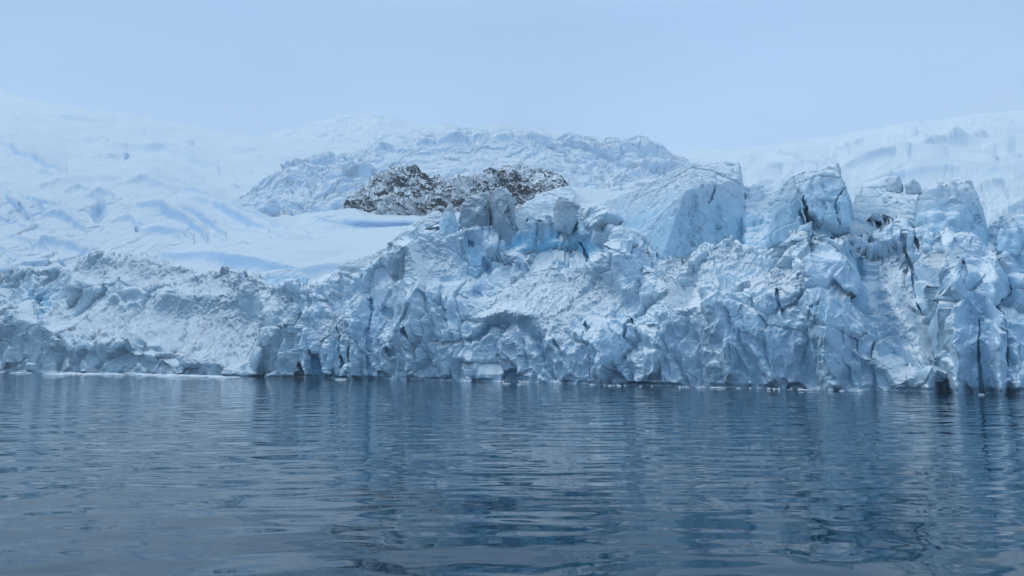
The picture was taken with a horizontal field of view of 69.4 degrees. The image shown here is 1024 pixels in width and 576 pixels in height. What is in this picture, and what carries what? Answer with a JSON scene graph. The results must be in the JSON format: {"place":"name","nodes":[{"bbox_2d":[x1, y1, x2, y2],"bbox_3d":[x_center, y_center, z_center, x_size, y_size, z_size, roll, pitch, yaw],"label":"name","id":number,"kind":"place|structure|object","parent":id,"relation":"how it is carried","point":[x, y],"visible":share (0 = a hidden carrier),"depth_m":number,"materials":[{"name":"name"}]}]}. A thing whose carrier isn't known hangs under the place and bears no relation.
{"place":"outdoors","nodes":[
{"label":"outdoors","id":0,"kind":"place"},
{"bbox_2d":[0,89,459,285],"bbox_3d":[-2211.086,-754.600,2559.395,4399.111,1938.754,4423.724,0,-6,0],"label":"snow slope","id":1,"kind":"structure","parent":0,"point":[76,183],"depth_m":768.98,"materials":[{"name":"white snow"}]},
{"bbox_2d":[264,113,603,144],"bbox_3d":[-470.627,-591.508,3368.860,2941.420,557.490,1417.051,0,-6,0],"label":"hills","id":2,"kind":"structure","parent":0,"point":[357,129],"depth_m":3384.45,"materials":[{"name":"white snow"}]},
{"bbox_2d":[235,126,748,216],"bbox_3d":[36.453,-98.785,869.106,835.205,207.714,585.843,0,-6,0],"label":"icefall slope","id":3,"kind":"structure","parent":0,"point":[325,181],"depth_m":817.08,"materials":[{"name":"white snow"}]},
{"bbox_2d":[342,164,569,215],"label":"rock outcrop","id":4,"kind":"object","parent":3,"relation":"on","point":[413,189],"visible":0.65,"depth_m":666.79,"materials":[{"name":"grey stone"}]},
{"bbox_2d":[0,371,1023,575],"bbox_3d":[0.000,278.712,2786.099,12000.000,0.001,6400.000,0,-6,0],"label":"water","id":5,"kind":"structure","parent":0,"point":[120,475],"depth_m":34.36,"materials":[{"name":"blue liquid"}]},
{"bbox_2d":[0,250,301,377],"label":"ice cliff","id":6,"kind":"structure","parent":5,"relation":"in","point":[97,311],"depth_m":330.99,"materials":[{"name":"ice"}]},
{"bbox_2d":[0,0,1023,151],"label":"sky","id":7,"kind":"structure","parent":0,"point":[680,75],"materials":[{"name":"blue"}]},
{"bbox_2d":[276,205,1023,393],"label":"ice cliff","id":8,"kind":"structure","parent":0,"point":[888,305],"depth_m":167.92,"materials":[{"name":"ice"}]},
{"bbox_2d":[260,268,308,285],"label":"serac","id":9,"kind":"object","parent":8,"relation":"on","point":[273,277],"visible":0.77,"depth_m":296.32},
{"bbox_2d":[339,246,386,273],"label":"serac","id":10,"kind":"object","parent":8,"relation":"on","point":[355,265],"visible":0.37,"depth_m":255.51,"materials":[{"name":"white ice"}]},
{"bbox_2d":[401,211,442,232],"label":"serac","id":11,"kind":"object","parent":8,"relation":"on","point":[427,221],"visible":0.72,"depth_m":231.86,"materials":[{"name":"white ice"}]},
{"bbox_2d":[439,204,458,234],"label":"serac","id":12,"kind":"object","parent":8,"relation":"on","point":[448,222],"visible":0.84,"depth_m":224.71,"materials":[{"name":"blue ice"}]},
{"bbox_2d":[459,193,491,229],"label":"serac","id":13,"kind":"object","parent":8,"relation":"on","point":[475,210],"visible":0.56,"depth_m":218.53,"materials":[{"name":"blue ice"}]},
{"bbox_2d":[490,187,517,245],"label":"serac","id":14,"kind":"object","parent":8,"relation":"on","point":[502,208],"visible":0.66,"depth_m":215.00,"materials":[{"name":"blue ice"}]},
{"bbox_2d":[515,186,574,230],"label":"serac","id":15,"kind":"object","parent":8,"relation":"on","point":[541,205],"visible":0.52,"depth_m":224.15,"materials":[{"name":"white ice"}]},
{"bbox_2d":[553,197,580,234],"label":"serac","id":16,"kind":"object","parent":8,"relation":"on","point":[566,214],"visible":0.95,"depth_m":203.05,"materials":[{"name":"blue ice"}]},
{"bbox_2d":[577,206,591,236],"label":"serac","id":17,"kind":"object","parent":8,"relation":"on","point":[582,231],"visible":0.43,"depth_m":199.39,"materials":[{"name":"blue ice"}]},
{"bbox_2d":[597,161,744,259],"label":"serac","id":18,"kind":"object","parent":8,"relation":"on","point":[686,211],"visible":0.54,"depth_m":191.36,"materials":[{"name":"blue ice"}]},
{"bbox_2d":[741,184,777,250],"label":"serac","id":19,"kind":"object","parent":8,"relation":"on","point":[758,205],"visible":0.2,"depth_m":188.94,"materials":[{"name":"blue ice"}]},
{"bbox_2d":[799,222,811,231],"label":"serac","id":20,"kind":"object","parent":8,"relation":"on","point":[806,227],"visible":0.98,"depth_m":160.83,"materials":[{"name":"blue ice"}]},
{"bbox_2d":[765,162,853,247],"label":"serac","id":21,"kind":"object","parent":8,"relation":"on","point":[819,199],"visible":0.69,"depth_m":167.06,"materials":[{"name":"blue ice"}]},
{"bbox_2d":[850,225,855,233],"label":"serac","id":22,"kind":"object","parent":8,"relation":"on","point":[852,230],"visible":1,"depth_m":158.81,"materials":[{"name":"blue ice"}]},
{"bbox_2d":[852,176,915,232],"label":"serac","id":23,"kind":"object","parent":8,"relation":"on","point":[872,197],"visible":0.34,"depth_m":180.51,"materials":[{"name":"ice"}]},
{"bbox_2d":[885,175,903,193],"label":"serac","id":24,"kind":"object","parent":8,"relation":"on","point":[894,183],"visible":1,"depth_m":163.21,"materials":[{"name":"ice"}]},
{"bbox_2d":[904,178,921,194],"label":"serac","id":25,"kind":"object","parent":8,"relation":"on","point":[912,186],"visible":0.99,"depth_m":159.74,"materials":[{"name":"ice"}]},
{"bbox_2d":[914,177,989,253],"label":"serac","id":26,"kind":"object","parent":8,"relation":"on","point":[954,205],"visible":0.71,"depth_m":155.02,"materials":[{"name":"blue ice"}]},
{"bbox_2d":[988,214,1023,273],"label":"serac","id":27,"kind":"object","parent":8,"relation":"on","point":[1006,232],"visible":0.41,"depth_m":148.25,"materials":[{"name":"blue ice"}]},
{"bbox_2d":[571,110,1023,227],"bbox_3d":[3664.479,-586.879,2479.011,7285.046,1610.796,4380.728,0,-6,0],"label":"snow slope","id":28,"kind":"structure","parent":0,"point":[983,153],"depth_m":766.83,"materials":[{"name":"white snow"}]}
]}

